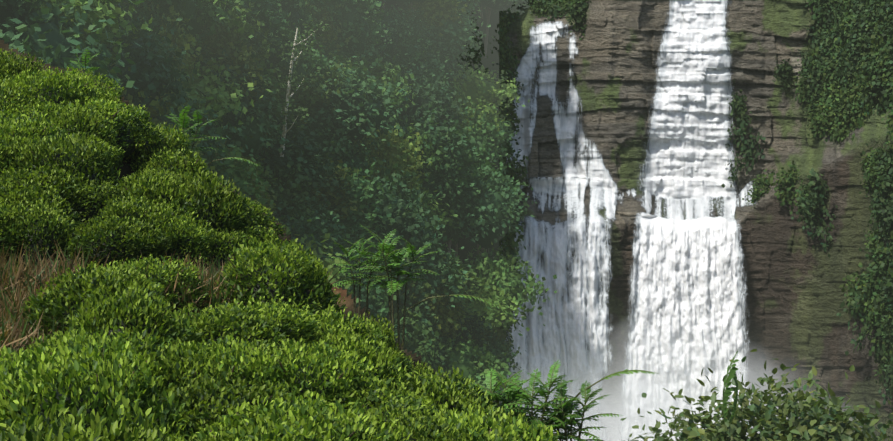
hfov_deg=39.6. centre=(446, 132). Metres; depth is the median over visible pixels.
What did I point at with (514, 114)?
cliff shrub
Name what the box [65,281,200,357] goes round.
tea bush
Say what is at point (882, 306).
cliff shrub
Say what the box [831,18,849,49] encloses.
cliff shrub
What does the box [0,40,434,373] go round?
tea spur
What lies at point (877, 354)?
cliff shrub
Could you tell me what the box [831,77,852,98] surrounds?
cliff shrub
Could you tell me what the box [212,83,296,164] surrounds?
shrub
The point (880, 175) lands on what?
cliff shrub
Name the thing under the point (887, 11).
cliff shrub
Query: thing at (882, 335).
cliff shrub
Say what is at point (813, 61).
cliff shrub
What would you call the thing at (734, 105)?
cliff shrub
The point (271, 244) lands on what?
tea bush
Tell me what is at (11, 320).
dry grass tuft
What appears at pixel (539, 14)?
cliff shrub
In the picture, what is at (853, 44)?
cliff shrub
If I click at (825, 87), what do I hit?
cliff shrub
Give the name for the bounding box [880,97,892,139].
cliff shrub
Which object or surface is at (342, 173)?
shrub
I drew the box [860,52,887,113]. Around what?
cliff shrub
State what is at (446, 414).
tea bush
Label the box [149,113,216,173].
forest tree
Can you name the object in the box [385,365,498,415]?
tea bush
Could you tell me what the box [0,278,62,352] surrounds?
dry grass tuft
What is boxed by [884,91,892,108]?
cliff shrub
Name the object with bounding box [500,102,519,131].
cliff shrub
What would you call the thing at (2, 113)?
tea bush
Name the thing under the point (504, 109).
cliff shrub
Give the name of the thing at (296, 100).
forest tree
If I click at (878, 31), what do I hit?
cliff shrub
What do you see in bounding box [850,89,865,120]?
cliff shrub
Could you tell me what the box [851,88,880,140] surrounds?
cliff shrub
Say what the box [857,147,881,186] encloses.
cliff shrub
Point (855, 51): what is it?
cliff shrub
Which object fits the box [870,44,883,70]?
cliff shrub
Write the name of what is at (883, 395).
cliff shrub
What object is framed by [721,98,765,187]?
ivy
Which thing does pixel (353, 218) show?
forest tree
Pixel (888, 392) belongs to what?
cliff shrub
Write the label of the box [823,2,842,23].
cliff shrub
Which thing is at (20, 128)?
tea bush
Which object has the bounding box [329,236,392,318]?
pinnate shrub
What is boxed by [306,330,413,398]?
tea bush
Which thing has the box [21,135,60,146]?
tea bush
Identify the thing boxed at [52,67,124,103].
tea bush
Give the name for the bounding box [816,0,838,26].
cliff shrub
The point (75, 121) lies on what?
tea bush
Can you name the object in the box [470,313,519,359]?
forest tree
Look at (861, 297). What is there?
cliff shrub
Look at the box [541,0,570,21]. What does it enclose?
cliff shrub
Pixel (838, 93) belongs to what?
cliff shrub
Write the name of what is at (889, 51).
cliff shrub
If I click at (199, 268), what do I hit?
dry grass tuft
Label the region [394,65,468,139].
shrub
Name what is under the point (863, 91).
cliff shrub
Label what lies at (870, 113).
cliff shrub
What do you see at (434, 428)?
tea bush
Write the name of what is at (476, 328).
shrub
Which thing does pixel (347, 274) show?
forest tree
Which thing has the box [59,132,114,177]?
tea bush
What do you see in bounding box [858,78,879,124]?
cliff shrub
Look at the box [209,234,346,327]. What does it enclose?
tea bush
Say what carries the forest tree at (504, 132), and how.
on the forest hillside
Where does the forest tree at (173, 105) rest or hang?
on the forest hillside
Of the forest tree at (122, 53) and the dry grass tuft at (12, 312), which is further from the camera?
the forest tree at (122, 53)
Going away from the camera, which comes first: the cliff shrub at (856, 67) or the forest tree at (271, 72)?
the forest tree at (271, 72)
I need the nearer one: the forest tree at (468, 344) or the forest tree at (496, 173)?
the forest tree at (468, 344)
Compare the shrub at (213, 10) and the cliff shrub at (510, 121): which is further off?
the cliff shrub at (510, 121)
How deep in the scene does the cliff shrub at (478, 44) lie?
193.55 m
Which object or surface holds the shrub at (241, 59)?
on the forest hillside
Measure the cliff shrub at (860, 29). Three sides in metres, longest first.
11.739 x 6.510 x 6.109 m
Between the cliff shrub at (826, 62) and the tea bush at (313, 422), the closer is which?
the tea bush at (313, 422)
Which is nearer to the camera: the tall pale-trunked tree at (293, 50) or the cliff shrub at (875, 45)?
the tall pale-trunked tree at (293, 50)
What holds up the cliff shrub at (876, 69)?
on the cliff rock face
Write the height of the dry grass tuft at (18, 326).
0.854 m
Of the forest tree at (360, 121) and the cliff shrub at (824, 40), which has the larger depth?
the cliff shrub at (824, 40)
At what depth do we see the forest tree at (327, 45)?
148.37 m
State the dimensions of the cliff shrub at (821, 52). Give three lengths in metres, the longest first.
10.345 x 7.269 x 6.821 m
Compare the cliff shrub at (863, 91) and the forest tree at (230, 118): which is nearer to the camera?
the forest tree at (230, 118)
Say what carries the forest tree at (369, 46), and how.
on the forest hillside
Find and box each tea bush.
[0,48,45,78]
[0,59,22,81]
[0,76,35,112]
[0,98,66,124]
[0,107,25,127]
[0,111,69,152]
[0,132,35,186]
[0,161,108,215]
[0,180,84,230]
[0,197,26,269]
[0,200,78,265]
[0,332,190,440]
[0,345,76,430]
[0,396,168,440]
[1,73,32,98]
[6,132,123,193]
[10,66,98,111]
[11,324,191,412]
[14,329,123,361]
[20,261,169,345]
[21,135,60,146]
[34,266,164,322]
[37,96,165,156]
[48,104,117,157]
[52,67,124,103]
[58,180,125,222]
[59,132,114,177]
[59,215,174,266]
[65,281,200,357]
[83,85,132,121]
[86,195,190,255]
[88,412,182,440]
[99,136,125,172]
[104,254,215,314]
[110,169,196,221]
[113,176,168,192]
[124,165,193,185]
[125,121,193,171]
[130,147,220,184]
[130,206,218,269]
[131,340,251,416]
[143,365,301,440]
[159,335,299,410]
[160,170,253,238]
[166,302,295,353]
[166,409,262,440]
[178,413,327,440]
[191,227,261,264]
[192,295,326,345]
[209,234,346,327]
[212,390,409,440]
[229,338,312,391]
[233,196,286,239]
[241,225,281,246]
[246,239,313,291]
[253,337,380,410]
[266,338,350,379]
[288,304,388,353]
[290,320,362,350]
[299,403,376,439]
[300,376,439,430]
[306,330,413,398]
[344,311,405,359]
[352,401,462,440]
[359,396,412,415]
[372,345,413,376]
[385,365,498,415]
[402,406,558,440]
[407,404,466,433]
[411,361,443,377]
[450,400,535,440]
[475,394,547,438]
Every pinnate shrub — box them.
[63,49,99,79]
[165,105,226,153]
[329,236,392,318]
[353,224,438,354]
[473,360,580,440]
[482,366,530,419]
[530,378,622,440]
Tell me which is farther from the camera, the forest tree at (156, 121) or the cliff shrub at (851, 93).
the cliff shrub at (851, 93)
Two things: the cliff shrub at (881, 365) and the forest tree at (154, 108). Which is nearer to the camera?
the forest tree at (154, 108)
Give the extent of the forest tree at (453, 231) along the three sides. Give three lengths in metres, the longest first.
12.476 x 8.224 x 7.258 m
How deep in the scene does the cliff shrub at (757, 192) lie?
193.50 m
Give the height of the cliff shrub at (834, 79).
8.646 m
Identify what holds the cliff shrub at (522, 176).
on the cliff rock face
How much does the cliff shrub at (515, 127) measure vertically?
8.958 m
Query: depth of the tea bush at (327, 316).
12.78 m
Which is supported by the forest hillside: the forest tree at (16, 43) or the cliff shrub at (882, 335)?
the forest tree at (16, 43)
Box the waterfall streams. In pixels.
[501,0,753,440]
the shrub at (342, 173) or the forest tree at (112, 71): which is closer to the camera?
the forest tree at (112, 71)
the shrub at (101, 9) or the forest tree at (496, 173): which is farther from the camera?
the forest tree at (496, 173)
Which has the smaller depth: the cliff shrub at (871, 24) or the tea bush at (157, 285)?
the tea bush at (157, 285)
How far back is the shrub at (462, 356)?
134.12 m
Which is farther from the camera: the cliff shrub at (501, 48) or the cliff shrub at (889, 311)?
the cliff shrub at (501, 48)
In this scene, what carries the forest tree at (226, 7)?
on the forest hillside
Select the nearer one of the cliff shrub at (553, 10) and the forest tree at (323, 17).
the forest tree at (323, 17)
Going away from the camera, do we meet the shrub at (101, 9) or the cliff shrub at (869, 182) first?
the shrub at (101, 9)
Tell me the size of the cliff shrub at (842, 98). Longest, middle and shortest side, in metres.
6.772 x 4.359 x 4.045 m
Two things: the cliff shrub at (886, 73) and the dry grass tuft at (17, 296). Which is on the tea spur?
the dry grass tuft at (17, 296)
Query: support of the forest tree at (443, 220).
on the forest hillside
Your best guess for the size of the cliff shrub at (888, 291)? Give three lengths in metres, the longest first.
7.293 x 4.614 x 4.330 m
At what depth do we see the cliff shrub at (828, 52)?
186.52 m
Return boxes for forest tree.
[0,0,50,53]
[0,0,143,88]
[0,27,52,64]
[4,29,60,64]
[26,0,76,34]
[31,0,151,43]
[70,27,132,82]
[70,44,126,89]
[72,38,122,81]
[75,27,114,66]
[86,29,124,86]
[107,6,196,115]
[109,7,163,45]
[110,33,180,125]
[113,0,155,30]
[123,0,192,60]
[124,2,198,48]
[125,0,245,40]
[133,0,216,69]
[149,78,222,115]
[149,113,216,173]
[150,66,205,129]
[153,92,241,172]
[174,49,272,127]
[189,41,267,104]
[189,44,285,130]
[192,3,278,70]
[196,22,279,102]
[198,0,259,49]
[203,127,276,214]
[206,0,254,29]
[206,133,275,198]
[206,143,292,228]
[207,168,246,196]
[212,0,234,14]
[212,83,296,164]
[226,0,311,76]
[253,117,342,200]
[254,29,297,70]
[254,55,294,116]
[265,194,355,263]
[270,72,305,140]
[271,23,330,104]
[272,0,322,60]
[272,12,304,32]
[272,219,301,242]
[276,105,307,123]
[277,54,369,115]
[278,127,315,186]
[281,95,309,143]
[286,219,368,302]
[297,42,422,150]
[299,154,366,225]
[306,0,350,50]
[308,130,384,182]
[310,229,378,305]
[315,28,355,68]
[315,47,367,80]
[320,230,370,290]
[321,159,401,258]
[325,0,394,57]
[325,221,373,265]
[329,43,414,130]
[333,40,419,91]
[339,151,444,262]
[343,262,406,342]
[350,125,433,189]
[353,235,404,279]
[354,159,437,213]
[354,259,401,304]
[355,17,389,61]
[356,134,423,178]
[363,123,443,174]
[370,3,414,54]
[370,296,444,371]
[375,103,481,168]
[376,28,447,75]
[379,277,447,356]
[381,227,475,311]
[389,53,445,96]
[391,283,455,330]
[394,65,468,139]
[395,248,489,306]
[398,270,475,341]
[400,60,460,113]
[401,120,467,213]
[407,330,456,377]
[408,233,466,271]
[413,193,440,248]
[414,195,460,235]
[414,326,448,363]
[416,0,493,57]
[418,338,455,376]
[421,26,471,65]
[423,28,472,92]
[434,202,478,246]
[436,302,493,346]
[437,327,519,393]
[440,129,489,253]
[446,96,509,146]
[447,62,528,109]
[449,342,502,397]
[452,159,536,259]
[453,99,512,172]
[454,277,539,339]
[457,242,556,325]
[459,0,481,22]
[466,153,529,256]
[467,101,517,145]
[468,332,526,385]
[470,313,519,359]
[473,0,538,57]
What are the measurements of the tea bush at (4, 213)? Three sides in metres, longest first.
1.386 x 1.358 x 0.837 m
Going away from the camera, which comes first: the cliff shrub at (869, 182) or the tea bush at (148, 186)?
the tea bush at (148, 186)
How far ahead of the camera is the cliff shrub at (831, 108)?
183.86 m
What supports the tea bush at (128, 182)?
on the tea spur
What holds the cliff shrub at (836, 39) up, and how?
on the cliff rock face
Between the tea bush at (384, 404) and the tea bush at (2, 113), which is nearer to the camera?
the tea bush at (384, 404)
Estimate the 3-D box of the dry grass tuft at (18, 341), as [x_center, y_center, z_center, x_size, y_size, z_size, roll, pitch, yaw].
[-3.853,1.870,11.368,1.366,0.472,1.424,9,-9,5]
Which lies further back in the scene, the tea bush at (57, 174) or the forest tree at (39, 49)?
the forest tree at (39, 49)
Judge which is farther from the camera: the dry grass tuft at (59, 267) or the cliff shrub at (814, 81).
the cliff shrub at (814, 81)
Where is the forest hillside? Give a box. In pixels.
[376,0,498,401]
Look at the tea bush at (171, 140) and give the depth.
18.50 m
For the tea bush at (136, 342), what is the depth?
9.53 m
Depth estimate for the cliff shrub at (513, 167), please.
193.52 m
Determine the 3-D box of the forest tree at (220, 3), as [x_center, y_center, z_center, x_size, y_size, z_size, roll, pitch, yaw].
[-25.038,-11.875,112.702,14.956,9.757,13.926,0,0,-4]
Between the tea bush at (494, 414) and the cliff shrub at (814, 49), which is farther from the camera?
the cliff shrub at (814, 49)
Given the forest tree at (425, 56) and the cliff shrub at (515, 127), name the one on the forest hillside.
the forest tree at (425, 56)
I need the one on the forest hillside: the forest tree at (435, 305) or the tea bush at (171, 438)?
the forest tree at (435, 305)
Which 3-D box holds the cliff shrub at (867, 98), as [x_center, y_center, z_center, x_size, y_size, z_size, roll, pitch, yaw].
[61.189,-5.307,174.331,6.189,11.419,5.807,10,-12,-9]
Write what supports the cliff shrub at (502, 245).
on the cliff rock face
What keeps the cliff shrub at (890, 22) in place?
on the cliff rock face
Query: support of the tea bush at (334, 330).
on the tea spur
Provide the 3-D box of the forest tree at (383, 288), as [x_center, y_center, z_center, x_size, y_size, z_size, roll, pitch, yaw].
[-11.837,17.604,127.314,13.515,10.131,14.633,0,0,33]
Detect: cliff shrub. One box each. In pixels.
[464,48,477,63]
[466,34,484,58]
[467,33,483,55]
[471,38,484,63]
[473,57,487,72]
[493,36,511,73]
[497,19,507,38]
[499,15,509,42]
[499,18,507,54]
[499,30,509,46]
[499,45,509,69]
[499,58,515,83]
[499,94,507,117]
[499,153,521,179]
[499,238,508,254]
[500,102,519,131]
[500,213,521,250]
[500,218,523,268]
[501,8,520,31]
[502,41,519,77]
[504,101,515,122]
[504,236,520,273]
[505,160,517,183]
[506,2,519,18]
[506,78,521,106]
[506,115,522,144]
[506,150,528,184]
[507,72,523,107]
[507,111,515,132]
[529,0,558,12]
[529,2,548,17]
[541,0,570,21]
[544,0,571,17]
[562,0,573,10]
[567,0,591,39]
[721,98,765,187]
[727,90,751,127]
[742,180,770,207]
[750,168,775,191]
[770,160,803,207]
[773,58,796,89]
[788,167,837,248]
[790,175,825,232]
[793,69,815,106]
[797,44,822,96]
[797,83,823,112]
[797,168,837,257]
[797,174,828,212]
[798,54,816,101]
[800,52,812,75]
[803,0,835,34]
[803,22,834,68]
[803,68,824,109]
[803,97,822,118]
[804,37,834,78]
[805,21,830,53]
[806,1,832,29]
[807,33,833,88]
[807,35,834,103]
[807,110,829,139]
[808,111,824,140]
[809,44,844,91]
[810,47,821,73]
[811,95,830,134]
[812,30,839,63]
[812,34,835,98]
[813,0,842,30]
[814,100,836,141]
[815,6,844,56]
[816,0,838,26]
[816,46,839,88]
[816,83,849,120]
[817,29,831,83]
[818,53,836,74]
[818,62,835,92]
[818,84,838,131]
[820,56,841,105]
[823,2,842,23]
[825,5,839,31]
[826,58,843,98]
[826,99,844,139]
[827,100,854,145]
[828,21,841,52]
[828,59,850,98]
[830,34,847,66]
[830,79,848,105]
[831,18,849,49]
[831,47,855,90]
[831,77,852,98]
[833,21,846,44]
[833,80,844,99]
[833,96,849,122]
[833,101,849,120]
[835,30,870,74]
[836,1,857,31]
[837,88,864,136]
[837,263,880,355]
[838,0,859,20]
[838,1,873,73]
[839,262,866,316]
[840,12,859,48]
[841,33,868,81]
[841,80,858,116]
[842,23,870,73]
[843,85,858,124]
[844,13,860,32]
[844,34,865,71]
[848,9,870,62]
[848,15,866,42]
[848,18,875,73]
[848,71,859,94]
[849,0,866,23]
[850,5,873,73]
[850,43,873,87]
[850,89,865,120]
[851,0,865,11]
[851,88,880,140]
[852,99,879,136]
[853,0,873,11]
[853,5,881,55]
[853,8,879,41]
[853,67,868,90]
[854,53,870,71]
[854,72,878,111]
[855,277,870,324]
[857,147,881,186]
[857,271,881,327]
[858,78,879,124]
[859,0,881,66]
[859,55,888,126]
[859,169,880,199]
[859,240,889,278]
[859,246,890,305]
[860,51,884,99]
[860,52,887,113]
[860,52,892,96]
[861,141,890,184]
[861,293,874,323]
[862,229,883,252]
[863,0,882,26]
[863,169,892,222]
[864,275,889,304]
[865,11,888,47]
[866,136,892,177]
[866,195,882,227]
[866,271,886,303]
[867,30,888,60]
[867,281,892,329]
[868,177,879,223]
[869,59,891,101]
[869,149,892,221]
[869,248,892,355]
[869,310,892,377]
[870,1,884,25]
[870,11,892,39]
[870,24,887,54]
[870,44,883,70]
[871,294,891,328]
[871,336,889,381]
[872,167,892,247]
[873,0,892,20]
[873,157,892,219]
[873,248,890,288]
[874,70,892,113]
[874,92,883,105]
[875,36,892,76]
[875,155,890,196]
[875,207,887,232]
[875,316,892,370]
[875,353,892,404]
[876,13,892,38]
[876,18,892,58]
[877,1,892,60]
[877,344,892,398]
[878,58,892,92]
[878,213,892,243]
[879,42,888,65]
[879,296,892,322]
[879,373,892,411]
[880,0,892,21]
[880,26,892,67]
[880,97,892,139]
[880,230,892,266]
[880,306,892,331]
[880,339,892,386]
[882,191,890,236]
[882,240,892,277]
[882,276,892,301]
[882,339,890,361]
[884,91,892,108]
[886,215,892,260]
[886,250,892,286]
[887,112,892,147]
[887,399,892,419]
[888,22,892,40]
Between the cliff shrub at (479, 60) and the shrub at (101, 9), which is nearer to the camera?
the shrub at (101, 9)
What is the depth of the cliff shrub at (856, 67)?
177.85 m
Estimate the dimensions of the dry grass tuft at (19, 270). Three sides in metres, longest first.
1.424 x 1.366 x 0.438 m
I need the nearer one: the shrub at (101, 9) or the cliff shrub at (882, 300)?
the shrub at (101, 9)
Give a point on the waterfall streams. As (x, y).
(687, 313)
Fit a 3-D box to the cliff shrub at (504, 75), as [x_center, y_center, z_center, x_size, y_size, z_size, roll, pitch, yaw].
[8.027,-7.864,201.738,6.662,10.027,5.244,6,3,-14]
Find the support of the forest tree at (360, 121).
on the forest hillside
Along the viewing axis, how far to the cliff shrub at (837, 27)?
189.44 m
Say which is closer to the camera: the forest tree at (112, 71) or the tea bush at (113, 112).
the tea bush at (113, 112)
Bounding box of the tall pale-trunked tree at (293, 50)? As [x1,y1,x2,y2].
[261,11,329,156]
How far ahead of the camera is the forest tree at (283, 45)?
125.44 m
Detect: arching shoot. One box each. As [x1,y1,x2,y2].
[406,294,510,314]
[559,369,658,415]
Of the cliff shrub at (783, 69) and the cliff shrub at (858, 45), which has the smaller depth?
the cliff shrub at (858, 45)
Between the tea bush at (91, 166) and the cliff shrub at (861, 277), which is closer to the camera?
the tea bush at (91, 166)
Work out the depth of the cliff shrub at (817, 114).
185.36 m
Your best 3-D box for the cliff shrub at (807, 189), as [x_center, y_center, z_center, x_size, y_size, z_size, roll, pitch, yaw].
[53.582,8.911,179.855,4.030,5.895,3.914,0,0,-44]
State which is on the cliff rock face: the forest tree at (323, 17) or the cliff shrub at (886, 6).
the cliff shrub at (886, 6)
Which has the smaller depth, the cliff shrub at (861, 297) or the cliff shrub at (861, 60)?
the cliff shrub at (861, 297)
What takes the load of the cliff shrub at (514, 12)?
on the cliff rock face
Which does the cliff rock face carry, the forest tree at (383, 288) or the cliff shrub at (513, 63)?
the cliff shrub at (513, 63)
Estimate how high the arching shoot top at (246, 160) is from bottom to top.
0.206 m
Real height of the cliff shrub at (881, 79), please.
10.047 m
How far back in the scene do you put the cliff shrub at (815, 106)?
188.60 m
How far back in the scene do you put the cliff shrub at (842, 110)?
180.46 m
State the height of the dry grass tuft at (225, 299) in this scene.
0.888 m
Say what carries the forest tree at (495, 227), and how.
on the forest hillside
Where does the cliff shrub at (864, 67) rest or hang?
on the cliff rock face
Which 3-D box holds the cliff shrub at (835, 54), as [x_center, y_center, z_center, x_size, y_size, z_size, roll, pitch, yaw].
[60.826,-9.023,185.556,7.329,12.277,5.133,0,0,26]
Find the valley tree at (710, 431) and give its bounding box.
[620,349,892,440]
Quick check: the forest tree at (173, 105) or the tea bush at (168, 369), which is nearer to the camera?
the tea bush at (168, 369)
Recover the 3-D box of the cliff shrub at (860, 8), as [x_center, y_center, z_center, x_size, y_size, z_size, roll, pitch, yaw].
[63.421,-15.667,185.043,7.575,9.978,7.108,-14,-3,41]
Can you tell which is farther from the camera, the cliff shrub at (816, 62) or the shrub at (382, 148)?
the cliff shrub at (816, 62)
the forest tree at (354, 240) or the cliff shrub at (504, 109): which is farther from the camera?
the cliff shrub at (504, 109)
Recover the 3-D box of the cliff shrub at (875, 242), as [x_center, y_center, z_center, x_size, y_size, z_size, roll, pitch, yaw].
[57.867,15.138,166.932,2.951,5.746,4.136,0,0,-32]
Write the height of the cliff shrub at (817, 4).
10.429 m
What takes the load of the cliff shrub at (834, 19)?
on the cliff rock face
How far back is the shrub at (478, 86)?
175.99 m
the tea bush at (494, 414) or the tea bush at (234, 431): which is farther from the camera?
the tea bush at (494, 414)
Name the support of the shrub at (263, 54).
on the forest hillside
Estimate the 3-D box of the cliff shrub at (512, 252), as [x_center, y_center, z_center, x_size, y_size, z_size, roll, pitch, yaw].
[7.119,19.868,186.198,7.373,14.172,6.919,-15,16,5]
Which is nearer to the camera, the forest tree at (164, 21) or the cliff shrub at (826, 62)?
the forest tree at (164, 21)
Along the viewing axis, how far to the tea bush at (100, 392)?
8.20 m
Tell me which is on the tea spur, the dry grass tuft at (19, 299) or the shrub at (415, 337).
the dry grass tuft at (19, 299)
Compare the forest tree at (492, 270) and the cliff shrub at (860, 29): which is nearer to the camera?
the forest tree at (492, 270)
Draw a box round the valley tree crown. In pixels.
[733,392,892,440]
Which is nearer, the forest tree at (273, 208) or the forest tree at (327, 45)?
the forest tree at (273, 208)
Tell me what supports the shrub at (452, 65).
on the forest hillside
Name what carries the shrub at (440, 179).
on the forest hillside
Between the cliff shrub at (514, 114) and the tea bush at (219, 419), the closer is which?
the tea bush at (219, 419)
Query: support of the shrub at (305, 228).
on the forest hillside
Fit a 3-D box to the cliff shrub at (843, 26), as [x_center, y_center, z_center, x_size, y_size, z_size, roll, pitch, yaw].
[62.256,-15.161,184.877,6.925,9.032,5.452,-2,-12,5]
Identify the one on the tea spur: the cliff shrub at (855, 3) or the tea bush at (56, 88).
the tea bush at (56, 88)
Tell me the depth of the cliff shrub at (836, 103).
181.22 m
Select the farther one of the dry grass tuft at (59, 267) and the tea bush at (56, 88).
the tea bush at (56, 88)
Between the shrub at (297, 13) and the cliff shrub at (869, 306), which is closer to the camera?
the shrub at (297, 13)
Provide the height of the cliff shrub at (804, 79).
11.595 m
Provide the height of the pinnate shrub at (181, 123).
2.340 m
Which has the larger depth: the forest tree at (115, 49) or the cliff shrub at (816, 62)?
the cliff shrub at (816, 62)
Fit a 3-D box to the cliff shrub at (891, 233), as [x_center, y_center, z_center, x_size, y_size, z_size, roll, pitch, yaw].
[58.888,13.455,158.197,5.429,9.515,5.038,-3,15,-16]
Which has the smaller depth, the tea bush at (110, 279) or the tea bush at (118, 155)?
the tea bush at (110, 279)
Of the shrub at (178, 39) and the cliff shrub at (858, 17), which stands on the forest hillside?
the shrub at (178, 39)
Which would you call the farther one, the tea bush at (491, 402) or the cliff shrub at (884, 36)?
the cliff shrub at (884, 36)
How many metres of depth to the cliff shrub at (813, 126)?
187.51 m
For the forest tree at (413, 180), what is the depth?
138.68 m
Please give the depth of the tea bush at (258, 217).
17.21 m
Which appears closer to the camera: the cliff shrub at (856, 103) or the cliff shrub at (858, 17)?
the cliff shrub at (856, 103)
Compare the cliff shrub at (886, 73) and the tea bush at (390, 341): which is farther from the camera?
the cliff shrub at (886, 73)
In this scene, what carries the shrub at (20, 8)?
on the forest hillside
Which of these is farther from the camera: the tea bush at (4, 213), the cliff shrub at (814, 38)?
the cliff shrub at (814, 38)
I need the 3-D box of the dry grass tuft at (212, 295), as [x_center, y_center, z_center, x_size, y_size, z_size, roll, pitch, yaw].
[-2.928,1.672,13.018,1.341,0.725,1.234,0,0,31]
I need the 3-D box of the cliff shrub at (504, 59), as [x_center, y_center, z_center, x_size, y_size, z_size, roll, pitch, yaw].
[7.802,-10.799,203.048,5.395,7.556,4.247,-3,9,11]
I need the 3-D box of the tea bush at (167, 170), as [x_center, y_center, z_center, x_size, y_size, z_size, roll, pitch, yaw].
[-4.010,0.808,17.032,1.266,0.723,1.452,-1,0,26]
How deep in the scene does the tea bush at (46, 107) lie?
17.90 m
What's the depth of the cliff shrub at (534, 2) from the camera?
217.96 m
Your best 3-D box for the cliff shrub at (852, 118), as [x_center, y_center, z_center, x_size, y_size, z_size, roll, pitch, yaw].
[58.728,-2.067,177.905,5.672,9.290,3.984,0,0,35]
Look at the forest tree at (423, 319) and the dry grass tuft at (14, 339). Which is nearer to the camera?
the dry grass tuft at (14, 339)
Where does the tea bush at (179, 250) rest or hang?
on the tea spur
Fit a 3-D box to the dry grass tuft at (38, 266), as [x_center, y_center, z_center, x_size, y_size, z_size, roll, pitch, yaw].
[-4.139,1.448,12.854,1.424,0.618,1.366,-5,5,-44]
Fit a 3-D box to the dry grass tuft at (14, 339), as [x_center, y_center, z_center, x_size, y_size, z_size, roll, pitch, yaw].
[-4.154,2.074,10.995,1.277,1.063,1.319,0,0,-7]
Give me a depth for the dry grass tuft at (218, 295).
13.01 m
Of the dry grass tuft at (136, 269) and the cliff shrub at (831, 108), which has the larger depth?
the cliff shrub at (831, 108)
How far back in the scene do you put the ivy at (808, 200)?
178.75 m
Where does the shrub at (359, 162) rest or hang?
on the forest hillside
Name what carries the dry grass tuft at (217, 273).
on the tea spur
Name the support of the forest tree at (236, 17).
on the forest hillside
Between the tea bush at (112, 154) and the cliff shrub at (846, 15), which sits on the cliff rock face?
the cliff shrub at (846, 15)
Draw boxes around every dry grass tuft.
[0,236,107,292]
[0,240,23,282]
[0,243,116,288]
[0,245,81,296]
[0,249,50,289]
[0,254,99,310]
[0,255,80,286]
[0,264,74,316]
[0,268,36,319]
[0,273,53,330]
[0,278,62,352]
[0,288,26,356]
[0,292,69,347]
[0,293,66,347]
[0,304,77,348]
[0,309,41,361]
[0,311,62,356]
[64,253,201,297]
[140,250,240,290]
[146,272,205,298]
[164,265,232,311]
[172,271,247,313]
[175,252,284,308]
[183,252,240,303]
[189,252,253,299]
[322,260,341,287]
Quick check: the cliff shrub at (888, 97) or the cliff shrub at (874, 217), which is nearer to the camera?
the cliff shrub at (874, 217)
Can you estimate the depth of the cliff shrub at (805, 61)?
192.76 m
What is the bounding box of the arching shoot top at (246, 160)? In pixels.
[204,157,261,167]
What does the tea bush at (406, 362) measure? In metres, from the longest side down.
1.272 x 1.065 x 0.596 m
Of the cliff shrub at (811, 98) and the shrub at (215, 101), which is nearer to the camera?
the shrub at (215, 101)
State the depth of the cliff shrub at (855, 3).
186.25 m
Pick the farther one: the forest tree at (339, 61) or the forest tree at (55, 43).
the forest tree at (339, 61)
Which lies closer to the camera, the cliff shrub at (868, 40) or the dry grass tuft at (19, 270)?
the dry grass tuft at (19, 270)
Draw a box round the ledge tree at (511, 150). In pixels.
[498,137,520,159]
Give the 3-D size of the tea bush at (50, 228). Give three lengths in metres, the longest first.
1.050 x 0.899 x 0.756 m
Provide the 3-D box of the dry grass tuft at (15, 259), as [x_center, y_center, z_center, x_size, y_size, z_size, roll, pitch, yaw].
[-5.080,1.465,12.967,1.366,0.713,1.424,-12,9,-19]
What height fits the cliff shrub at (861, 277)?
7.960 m
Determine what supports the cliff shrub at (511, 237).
on the cliff rock face
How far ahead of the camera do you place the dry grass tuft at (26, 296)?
11.83 m
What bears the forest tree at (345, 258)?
on the forest hillside
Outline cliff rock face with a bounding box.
[503,0,892,440]
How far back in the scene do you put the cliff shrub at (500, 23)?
203.23 m
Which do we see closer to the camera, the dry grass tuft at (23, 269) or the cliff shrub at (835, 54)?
the dry grass tuft at (23, 269)
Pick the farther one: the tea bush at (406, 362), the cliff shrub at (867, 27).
the cliff shrub at (867, 27)
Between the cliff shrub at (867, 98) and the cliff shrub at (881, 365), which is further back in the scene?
the cliff shrub at (867, 98)
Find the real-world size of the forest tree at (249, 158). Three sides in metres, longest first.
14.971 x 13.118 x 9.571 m
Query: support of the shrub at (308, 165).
on the forest hillside
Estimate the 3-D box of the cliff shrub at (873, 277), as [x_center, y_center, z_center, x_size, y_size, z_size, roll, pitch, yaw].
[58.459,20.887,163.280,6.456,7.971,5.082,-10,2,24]
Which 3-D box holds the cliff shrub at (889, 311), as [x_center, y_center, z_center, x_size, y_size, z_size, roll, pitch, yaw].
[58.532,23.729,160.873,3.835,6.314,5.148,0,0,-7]
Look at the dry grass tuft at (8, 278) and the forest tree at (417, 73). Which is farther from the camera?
the forest tree at (417, 73)
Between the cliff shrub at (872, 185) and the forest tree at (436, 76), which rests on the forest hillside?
the forest tree at (436, 76)
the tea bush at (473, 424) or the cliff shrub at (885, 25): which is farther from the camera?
the cliff shrub at (885, 25)
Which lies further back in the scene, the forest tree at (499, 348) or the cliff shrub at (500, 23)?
the cliff shrub at (500, 23)
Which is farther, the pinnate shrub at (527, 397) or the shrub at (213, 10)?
the shrub at (213, 10)
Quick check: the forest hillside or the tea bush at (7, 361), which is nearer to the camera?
the tea bush at (7, 361)

